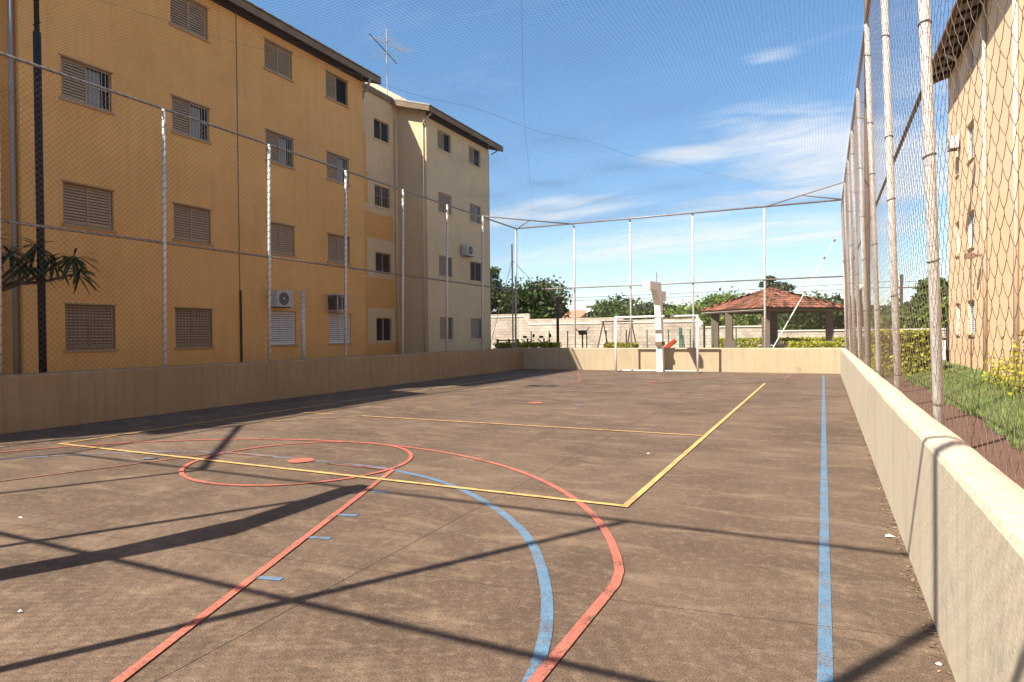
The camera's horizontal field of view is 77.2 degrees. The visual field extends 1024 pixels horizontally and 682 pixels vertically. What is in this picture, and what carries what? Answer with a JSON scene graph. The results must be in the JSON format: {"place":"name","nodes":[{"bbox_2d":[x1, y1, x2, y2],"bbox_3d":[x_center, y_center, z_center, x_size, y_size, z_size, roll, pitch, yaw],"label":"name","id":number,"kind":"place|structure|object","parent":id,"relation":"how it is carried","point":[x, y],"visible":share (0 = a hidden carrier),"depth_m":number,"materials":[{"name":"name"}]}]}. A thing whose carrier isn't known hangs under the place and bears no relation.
{"place":"outdoors","nodes":[
{"label":"outdoors","id":0,"kind":"place"},
{"bbox_2d":[0,369,955,681],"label":"court floor","id":1,"kind":"structure","parent":0,"point":[540,525],"depth_m":4.53,"materials":[{"name":"paint"}]},
{"bbox_2d":[5,375,951,681],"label":"leaf debris","id":2,"kind":"object","parent":1,"relation":"on","point":[877,513],"visible":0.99,"depth_m":4.30,"materials":[{"name":"brown plant"}]},
{"bbox_2d":[643,272,665,371],"bbox_3d":[5.227,-0.680,23.258,0.372,3.680,2.310,0,1,26],"label":"basketball post","id":3,"kind":"object","parent":1,"relation":"on","point":[658,294],"visible":1,"depth_m":23.84,"materials":[{"name":"metal"}]},
{"bbox_2d":[614,315,701,372],"bbox_3d":[5.415,0.107,23.781,3.076,2.091,0.808,0,1,26],"label":"futsal goal","id":4,"kind":"object","parent":1,"relation":"on","point":[697,329],"visible":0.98,"depth_m":23.56,"materials":[{"name":"white paint"}]},
{"bbox_2d":[523,348,839,373],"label":"wall","id":5,"kind":"structure","parent":1,"relation":"on","point":[795,360],"depth_m":23.90,"materials":[{"name":"beige concrete"}]},
{"bbox_2d":[840,348,1023,681],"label":"wall","id":6,"kind":"structure","parent":1,"relation":"on","point":[956,502],"depth_m":2.74,"materials":[{"name":"beige concrete"}]},
{"bbox_2d":[248,0,955,310],"label":"sky","id":7,"kind":"structure","parent":0,"point":[834,266],"materials":[{"name":"blue"}]},
{"bbox_2d":[773,232,839,347],"bbox_3d":[11.601,-1.878,25.468,2.564,4.718,0.061,0,1,26],"label":"guy wire","id":8,"kind":"object","parent":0,"point":[834,240],"visible":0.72,"depth_m":25.43,"materials":[{"name":"white paint"}]},
{"bbox_2d":[859,284,862,345],"bbox_3d":[13.384,-0.570,24.620,0.280,3.260,0.266,0,1,26],"label":"garden lamp","id":9,"kind":"object","parent":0,"point":[861,304],"visible":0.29,"depth_m":24.55,"materials":[{"name":"metal"}]},
{"bbox_2d":[883,377,1023,488],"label":"soil path","id":10,"kind":"structure","parent":0,"point":[1005,447],"depth_m":8.87,"materials":[{"name":"brown soil"}]},
{"bbox_2d":[862,0,870,367],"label":"fence post","id":11,"kind":"object","parent":10,"relation":"on","point":[865,111],"visible":0.2,"depth_m":15.95,"materials":[{"name":"grey metal"}]},
{"bbox_2d":[841,0,1023,483],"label":"chain link fence","id":12,"kind":"object","parent":10,"relation":"on","point":[927,64],"visible":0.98,"depth_m":5.41,"materials":[{"name":"metal"}]},
{"bbox_2d":[903,360,1023,453],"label":"lawn","id":13,"kind":"structure","parent":0,"point":[993,405],"depth_m":11.82,"materials":[{"name":"green plant"}]},
{"bbox_2d":[871,328,930,377],"bbox_3d":[12.986,0.405,21.367,1.820,1.680,3.679,0,1,26],"label":"hedge","id":14,"kind":"object","parent":13,"relation":"on","point":[924,339],"visible":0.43,"depth_m":19.88,"materials":[{"name":"yellow plant"}]},
{"bbox_2d":[979,351,1023,382],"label":"hedge","id":15,"kind":"object","parent":13,"relation":"on","point":[994,374],"visible":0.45,"depth_m":14.57,"materials":[{"name":"yellow plant"}]},
{"bbox_2d":[981,356,1023,391],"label":"hedge","id":16,"kind":"object","parent":13,"relation":"on","point":[1009,372],"visible":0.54,"depth_m":13.18,"materials":[{"name":"yellow plant"}]},
{"bbox_2d":[991,313,1023,399],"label":"hedge","id":17,"kind":"object","parent":13,"relation":"on","point":[1014,364],"visible":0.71,"depth_m":12.08,"materials":[{"name":"yellow plant"}]},
{"label":"ground","id":18,"kind":"structure","parent":0,"visible":0},
{"bbox_2d":[33,0,46,372],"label":"floodlight pole","id":19,"kind":"object","parent":18,"relation":"on","point":[42,338],"visible":0.6,"depth_m":11.56,"materials":[{"name":"black metal"}]},
{"bbox_2d":[1,234,100,294],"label":"frangipani tree","id":20,"kind":"object","parent":18,"relation":"on","point":[9,274],"visible":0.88,"depth_m":11.52,"materials":[{"name":"green plant"}]},
{"bbox_2d":[0,0,381,374],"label":"apartment block","id":21,"kind":"structure","parent":18,"relation":"on","point":[90,342],"depth_m":16.10,"materials":[{"name":"orange paint"}]},
{"bbox_2d":[59,53,114,114],"bbox_3d":[-9.351,-5.602,14.071,0.153,0.965,1.160,0,1,26],"label":"window","id":22,"kind":"structure","parent":21,"relation":"in","point":[77,71],"depth_m":14.07,"materials":[{"name":"beige metal"}]},
{"bbox_2d":[61,179,116,232],"bbox_3d":[-9.323,-2.937,14.098,0.153,0.975,1.160,0,1,26],"label":"window","id":23,"kind":"structure","parent":21,"relation":"in","point":[96,209],"depth_m":14.10,"materials":[{"name":"beige metal"}]},
{"bbox_2d":[63,302,118,352],"bbox_3d":[-9.295,-0.292,14.125,0.153,1.065,1.160,0,1,26],"label":"window","id":24,"kind":"structure","parent":21,"relation":"in","point":[90,342],"depth_m":14.12,"materials":[{"name":"beige metal"}]},
{"bbox_2d":[169,0,209,43],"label":"window","id":25,"kind":"structure","parent":21,"relation":"in","point":[186,5],"depth_m":16.40,"materials":[{"name":"beige metal"}]},
{"bbox_2d":[171,94,211,144],"bbox_3d":[-8.226,-5.637,16.381,0.153,0.965,1.160,0,1,26],"label":"window","id":26,"kind":"structure","parent":21,"relation":"in","point":[203,129],"depth_m":16.38,"materials":[{"name":"grey glass"}]},
{"bbox_2d":[172,202,213,246],"bbox_3d":[-8.198,-2.972,16.408,0.153,0.975,1.160,0,1,26],"label":"window","id":27,"kind":"structure","parent":21,"relation":"in","point":[186,239],"depth_m":16.41,"materials":[{"name":"beige metal"}]},
{"bbox_2d":[174,307,214,349],"bbox_3d":[-8.170,-0.327,16.435,0.153,1.065,1.160,0,1,26],"label":"window","id":28,"kind":"structure","parent":21,"relation":"in","point":[186,343],"depth_m":16.43,"materials":[{"name":"beige metal"}]},
{"bbox_2d":[263,37,293,82],"bbox_3d":[-6.953,-8.317,19.024,0.153,0.925,1.160,0,1,26],"label":"window","id":29,"kind":"structure","parent":21,"relation":"in","point":[268,62],"depth_m":19.03,"materials":[{"name":"beige metal"}]},
{"bbox_2d":[265,128,295,169],"bbox_3d":[-6.925,-5.677,19.051,0.153,0.965,1.160,0,1,26],"label":"window","id":30,"kind":"structure","parent":21,"relation":"in","point":[280,142],"depth_m":19.12,"materials":[{"name":"grey glass"}]},
{"bbox_2d":[266,220,296,257],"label":"window","id":31,"kind":"structure","parent":21,"relation":"in","point":[288,252],"depth_m":19.15,"materials":[{"name":"beige metal"}]},
{"bbox_2d":[271,290,292,307],"bbox_3d":[-6.771,-1.218,18.782,0.384,0.500,0.630,0,1,26],"label":"air conditioner","id":32,"kind":"object","parent":21,"relation":"attached to","point":[280,297],"visible":0.88,"depth_m":18.59,"materials":[{"name":"white plastic"}]},
{"bbox_2d":[271,310,297,346],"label":"window","id":33,"kind":"structure","parent":21,"relation":"in","point":[282,330],"depth_m":19.17,"materials":[{"name":"white metal"}]},
{"bbox_2d":[325,69,349,108],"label":"window","id":34,"kind":"structure","parent":21,"relation":"in","point":[330,78],"depth_m":21.33,"materials":[{"name":"beige metal"}]},
{"bbox_2d":[326,294,349,311],"bbox_3d":[-5.675,-1.237,20.946,0.460,0.550,0.620,0,1,26],"label":"air conditioner","id":35,"kind":"object","parent":21,"relation":"attached to","point":[340,301],"visible":0.86,"depth_m":20.80,"materials":[{"name":"black plastic"}]},
{"bbox_2d":[326,150,350,186],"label":"window","id":36,"kind":"structure","parent":21,"relation":"in","point":[337,177],"depth_m":21.32,"materials":[{"name":"grey glass"}]},
{"bbox_2d":[327,232,351,265],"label":"window","id":37,"kind":"structure","parent":21,"relation":"in","point":[336,249],"depth_m":21.34,"materials":[{"name":"beige metal"}]},
{"bbox_2d":[328,312,352,344],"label":"window","id":38,"kind":"structure","parent":21,"relation":"in","point":[334,315],"depth_m":21.36,"materials":[{"name":"white metal"}]},
{"bbox_2d":[0,52,518,374],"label":"chain link fence","id":39,"kind":"object","parent":18,"relation":"on","point":[164,242],"visible":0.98,"depth_m":14.09,"materials":[{"name":"metal"}]},
{"bbox_2d":[0,347,524,433],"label":"wall","id":40,"kind":"structure","parent":18,"relation":"on","point":[33,401],"depth_m":13.09,"materials":[{"name":"beige concrete"}]},
{"bbox_2d":[300,290,305,358],"bbox_3d":[-5.750,-0.005,17.649,0.133,2.775,0.157,0,1,26],"label":"stub pole","id":41,"kind":"object","parent":18,"relation":"on","point":[302,314],"visible":0.62,"depth_m":17.60,"materials":[{"name":"metal"}]},
{"bbox_2d":[362,82,503,354],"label":"apartment block","id":42,"kind":"structure","parent":18,"relation":"on","point":[439,118],"depth_m":26.46,"materials":[{"name":"beige paint"}]},
{"bbox_2d":[373,118,390,145],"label":"window","id":43,"kind":"structure","parent":42,"relation":"in","point":[378,122],"depth_m":25.71,"materials":[{"name":"black glass"}]},
{"bbox_2d":[374,185,391,210],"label":"window","id":44,"kind":"structure","parent":42,"relation":"in","point":[385,192],"depth_m":25.74,"materials":[{"name":"black glass"}]},
{"bbox_2d":[375,252,391,276],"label":"window","id":45,"kind":"structure","parent":42,"relation":"in","point":[382,262],"depth_m":25.78,"materials":[{"name":"black metal"}]},
{"bbox_2d":[376,318,392,342],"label":"window","id":46,"kind":"structure","parent":42,"relation":"in","point":[378,321],"depth_m":25.80,"materials":[{"name":"black glass"}]},
{"bbox_2d":[366,28,414,94],"bbox_3d":[-4.900,-11.216,26.401,0.427,3.100,2.466,0,1,38],"label":"roof antenna","id":47,"kind":"object","parent":42,"relation":"on","point":[386,39],"visible":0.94,"depth_m":26.17,"materials":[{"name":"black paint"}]},
{"bbox_2d":[437,129,451,155],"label":"window","id":48,"kind":"structure","parent":42,"relation":"in","point":[445,143],"depth_m":27.43,"materials":[{"name":"beige metal"}]},
{"bbox_2d":[438,192,452,216],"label":"window","id":49,"kind":"structure","parent":42,"relation":"in","point":[442,195],"depth_m":27.34,"materials":[{"name":"beige metal"}]},
{"bbox_2d":[439,317,453,340],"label":"window","id":50,"kind":"structure","parent":42,"relation":"in","point":[442,338],"depth_m":27.39,"materials":[{"name":"grey glass"}]},
{"bbox_2d":[439,255,453,278],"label":"window","id":51,"kind":"structure","parent":42,"relation":"in","point":[449,271],"depth_m":27.37,"materials":[{"name":"beige metal"}]},
{"bbox_2d":[461,244,474,256],"bbox_3d":[-1.971,-4.019,28.666,0.384,0.500,0.680,0,1,26],"label":"air conditioner","id":52,"kind":"object","parent":42,"relation":"attached to","point":[467,249],"visible":0.82,"depth_m":28.43,"materials":[{"name":"white plastic"}]},
{"bbox_2d":[470,261,480,282],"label":"window","id":53,"kind":"structure","parent":42,"relation":"in","point":[477,273],"depth_m":29.73,"materials":[{"name":"black glass"}]},
{"bbox_2d":[469,203,481,225],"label":"window","id":54,"kind":"structure","parent":42,"relation":"in","point":[471,209],"depth_m":29.72,"materials":[{"name":"beige metal"}]},
{"bbox_2d":[469,146,481,169],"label":"window","id":55,"kind":"structure","parent":42,"relation":"in","point":[472,150],"depth_m":29.80,"materials":[{"name":"beige metal"}]},
{"bbox_2d":[471,318,480,339],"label":"window","id":56,"kind":"structure","parent":42,"relation":"in","point":[474,329],"depth_m":29.76,"materials":[{"name":"grey glass"}]},
{"bbox_2d":[490,266,505,308],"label":"leafy tree","id":57,"kind":"object","parent":18,"relation":"on","point":[494,274],"visible":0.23,"depth_m":55.77,"materials":[{"name":"green plant"}]},
{"bbox_2d":[491,244,548,347],"bbox_3d":[0.259,-1.595,28.959,2.920,5.500,0.390,0,1,24],"label":"corner mast","id":58,"kind":"object","parent":18,"relation":"on","point":[511,265],"visible":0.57,"depth_m":28.86,"materials":[{"name":"grey metal"}]},
{"bbox_2d":[493,341,561,348],"bbox_3d":[0.742,0.617,30.735,3.425,1.291,0.957,0,1,26],"label":"hedge","id":59,"kind":"object","parent":18,"relation":"on","point":[545,344],"visible":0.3,"depth_m":30.40,"materials":[{"name":"green plant"}]},
{"bbox_2d":[491,274,572,318],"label":"leafy tree","id":60,"kind":"object","parent":18,"relation":"on","point":[544,305],"visible":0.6,"depth_m":54.38,"materials":[{"name":"green plant"}]},
{"bbox_2d":[537,334,550,341],"bbox_3d":[1.596,0.373,31.935,0.806,1.480,0.171,0,1,26],"label":"exercise machine","id":61,"kind":"object","parent":18,"relation":"on","point":[544,338],"visible":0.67,"depth_m":31.90,"materials":[{"name":"black paint"}]},
{"bbox_2d":[550,297,561,341],"bbox_3d":[2.266,-0.549,32.165,0.629,3.300,0.324,0,1,26],"label":"garden lamp","id":62,"kind":"object","parent":18,"relation":"on","point":[557,312],"visible":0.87,"depth_m":32.18,"materials":[{"name":"black metal"}]},
{"bbox_2d":[562,310,585,317],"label":"house","id":63,"kind":"structure","parent":18,"relation":"on","point":[579,312],"depth_m":86.04,"materials":[{"name":"orange paint"}]},
{"bbox_2d":[576,327,588,347],"bbox_3d":[3.418,0.213,31.267,0.794,1.771,0.100,0,1,26],"label":"exercise machine","id":64,"kind":"object","parent":18,"relation":"on","point":[582,333],"visible":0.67,"depth_m":31.22,"materials":[{"name":"black paint"}]},
{"bbox_2d":[586,304,594,317],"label":"house","id":65,"kind":"structure","parent":18,"relation":"on","point":[588,310],"depth_m":86.15,"materials":[{"name":"white paint"}]},
{"bbox_2d":[586,292,645,317],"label":"round tree","id":66,"kind":"object","parent":18,"relation":"on","point":[605,307],"visible":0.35,"depth_m":61.73,"materials":[{"name":"green plant"}]},
{"bbox_2d":[597,321,636,347],"bbox_3d":[4.884,0.083,29.883,2.259,2.042,0.200,0,1,26],"label":"swing set","id":67,"kind":"object","parent":18,"relation":"on","point":[602,322],"visible":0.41,"depth_m":29.96,"materials":[{"name":"grey metal"}]},
{"bbox_2d":[603,341,638,347],"bbox_3d":[5.075,0.617,29.738,1.655,1.202,0.912,0,1,26],"label":"hedge","id":68,"kind":"object","parent":18,"relation":"on","point":[606,345],"visible":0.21,"depth_m":29.56,"materials":[{"name":"green plant"}]},
{"bbox_2d":[608,306,654,319],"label":"round tree","id":69,"kind":"object","parent":18,"relation":"on","point":[635,312],"visible":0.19,"depth_m":57.69,"materials":[{"name":"green plant"}]},
{"bbox_2d":[531,329,736,347],"bbox_3d":[5.756,0.254,32.242,10.564,1.620,0.055,0,1,26],"label":"playground fence","id":70,"kind":"object","parent":18,"relation":"on","point":[690,330],"visible":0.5,"depth_m":31.76,"materials":[{"name":"metal"}]},
{"bbox_2d":[628,299,677,319],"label":"round tree","id":71,"kind":"object","parent":18,"relation":"on","point":[650,305],"visible":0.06,"depth_m":58.98,"materials":[{"name":"green plant"}]},
{"bbox_2d":[482,181,847,347],"bbox_3d":[5.101,-1.795,23.052,12.482,6.018,3.488,0,1,26],"label":"chain link fence","id":72,"kind":"object","parent":18,"relation":"on","point":[710,281],"visible":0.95,"depth_m":24.05,"materials":[{"name":"metal"}]},
{"bbox_2d":[664,327,684,347],"bbox_3d":[7.560,0.221,29.912,1.185,1.705,0.470,0,1,26],"label":"slide","id":73,"kind":"object","parent":18,"relation":"on","point":[681,344],"visible":0.52,"depth_m":29.73,"materials":[{"name":"red paint"}]},
{"bbox_2d":[695,322,704,347],"bbox_3d":[8.697,0.083,29.785,0.559,1.950,0.124,0,1,26],"label":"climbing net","id":74,"kind":"object","parent":18,"relation":"on","point":[703,333],"visible":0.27,"depth_m":29.69,"materials":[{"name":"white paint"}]},
{"bbox_2d":[663,286,761,325],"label":"round tree","id":75,"kind":"object","parent":18,"relation":"on","point":[718,299],"visible":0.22,"depth_m":52.48,"materials":[{"name":"green plant"}]},
{"bbox_2d":[491,313,945,348],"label":"boundary wall","id":76,"kind":"structure","parent":18,"relation":"on","point":[643,327],"depth_m":46.47,"materials":[{"name":"concrete"}]},
{"bbox_2d":[688,312,748,327],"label":"round tree","id":77,"kind":"object","parent":18,"relation":"on","point":[705,318],"visible":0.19,"depth_m":47.34,"materials":[{"name":"green plant"}]},
{"bbox_2d":[723,312,735,347],"bbox_3d":[11.569,-0.290,34.019,0.600,2.550,0.700,0,1,26],"label":"barbecue chimney","id":78,"kind":"object","parent":18,"relation":"on","point":[729,342],"visible":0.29,"depth_m":33.87,"materials":[{"name":"paint"}]},
{"bbox_2d":[700,287,843,347],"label":"picnic pavilion","id":79,"kind":"structure","parent":18,"relation":"on","point":[790,305],"depth_m":33.03,"materials":[{"name":"ceramic"}]},
{"bbox_2d":[758,275,795,291],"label":"tree","id":80,"kind":"object","parent":18,"relation":"on","point":[780,285],"visible":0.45,"depth_m":60.62,"materials":[{"name":"green plant"}]},
{"bbox_2d":[719,336,864,356],"bbox_3d":[16.922,0.345,38.138,9.220,1.340,1.312,0,1,26],"label":"hedge","id":81,"kind":"object","parent":18,"relation":"on","point":[756,340],"visible":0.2,"depth_m":38.38,"materials":[{"name":"green plant"}]},
{"bbox_2d":[727,292,862,331],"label":"round tree","id":82,"kind":"object","parent":18,"relation":"on","point":[792,316],"visible":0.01,"depth_m":66.61,"materials":[{"name":"green plant"}]},
{"bbox_2d":[787,340,842,347],"bbox_3d":[13.064,0.547,27.680,2.198,1.224,1.024,0,1,26],"label":"hedge","id":83,"kind":"object","parent":18,"relation":"on","point":[802,344],"visible":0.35,"depth_m":27.47,"materials":[{"name":"green plant"}]},
{"bbox_2d":[778,291,871,331],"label":"round tree","id":84,"kind":"object","parent":18,"relation":"on","point":[813,322],"visible":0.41,"depth_m":55.01,"materials":[{"name":"green plant"}]},
{"bbox_2d":[835,298,908,327],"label":"round tree","id":85,"kind":"object","parent":18,"relation":"on","point":[888,312],"visible":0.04,"depth_m":53.87,"materials":[{"name":"green plant"}]},
{"bbox_2d":[899,274,915,303],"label":"utility pole","id":86,"kind":"object","parent":18,"relation":"on","point":[901,283],"visible":0.36,"depth_m":59.91,"materials":[{"name":"grey concrete"}]},
{"bbox_2d":[568,281,922,300],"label":"power lines","id":87,"kind":"object","parent":86,"relation":"attached to","point":[730,290],"visible":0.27,"depth_m":67.42,"materials":[{"name":"black paint"}]},
{"bbox_2d":[871,296,948,330],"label":"round tree","id":88,"kind":"object","parent":18,"relation":"on","point":[945,311],"visible":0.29,"depth_m":41.15,"materials":[{"name":"green plant"}]},
{"bbox_2d":[902,277,948,311],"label":"leafy tree","id":89,"kind":"object","parent":18,"relation":"on","point":[920,303],"visible":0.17,"depth_m":45.72,"materials":[{"name":"green plant"}]},
{"bbox_2d":[942,338,945,359],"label":"garden wall","id":90,"kind":"structure","parent":18,"relation":"on","point":[944,356],"depth_m":26.80,"materials":[{"name":"white paint"}]},
{"bbox_2d":[933,0,1023,380],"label":"apartment block","id":91,"kind":"structure","parent":18,"relation":"on","point":[1014,106],"depth_m":17.37,"materials":[{"name":"beige paint"}]},
{"bbox_2d":[947,135,960,151],"bbox_3d":[14.436,-6.449,20.959,0.342,0.430,0.500,0,1,26],"label":"air conditioner","id":92,"kind":"object","parent":91,"relation":"attached to","point":[952,143],"visible":0.88,"depth_m":20.77,"materials":[{"name":"white plastic"}]},
{"bbox_2d":[954,64,958,100],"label":"window","id":93,"kind":"structure","parent":91,"relation":"in","point":[958,64],"depth_m":21.40,"materials":[{"name":"white metal"}]},
{"bbox_2d":[955,302,959,335],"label":"window","id":94,"kind":"structure","parent":91,"relation":"in","point":[959,302],"depth_m":21.46,"materials":[{"name":"white metal"}]},
{"bbox_2d":[955,221,959,257],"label":"window","id":95,"kind":"structure","parent":91,"relation":"in","point":[957,221],"depth_m":21.46,"materials":[{"name":"white metal"}]},
{"bbox_2d":[966,118,973,164],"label":"window","id":96,"kind":"structure","parent":91,"relation":"in","point":[972,129],"depth_m":19.49,"materials":[{"name":"white metal"}]},
{"bbox_2d":[966,35,973,79],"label":"window","id":97,"kind":"structure","parent":91,"relation":"in","point":[970,49],"depth_m":19.51,"materials":[{"name":"white metal"}]},
{"bbox_2d":[967,299,974,336],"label":"window","id":98,"kind":"structure","parent":91,"relation":"in","point":[972,322],"depth_m":19.57,"materials":[{"name":"white metal"}]},
{"bbox_2d":[967,208,974,251],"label":"window","id":99,"kind":"structure","parent":91,"relation":"in","point":[972,214],"depth_m":19.63,"materials":[{"name":"white metal"}]},
{"bbox_2d":[964,253,982,258],"bbox_3d":[12.976,-2.399,18.005,0.420,0.140,0.240,0,1,26],"label":"wall lamp","id":100,"kind":"object","parent":91,"relation":"attached to","point":[968,255],"visible":0.82,"depth_m":17.95,"materials":[{"name":"metal"}]},
{"bbox_3d":[-4.368,-1.496,3.425,12.288,6.015,2.860,0,1,26],"label":"chain link fence","id":101,"kind":"object","parent":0,"visible":0},
{"bbox_2d":[0,0,866,228],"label":"overhead net","id":102,"kind":"object","parent":101,"relation":"hanging from","point":[516,208],"visible":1,"depth_m":12.13,"materials":[{"name":"fabric"}]}
]}

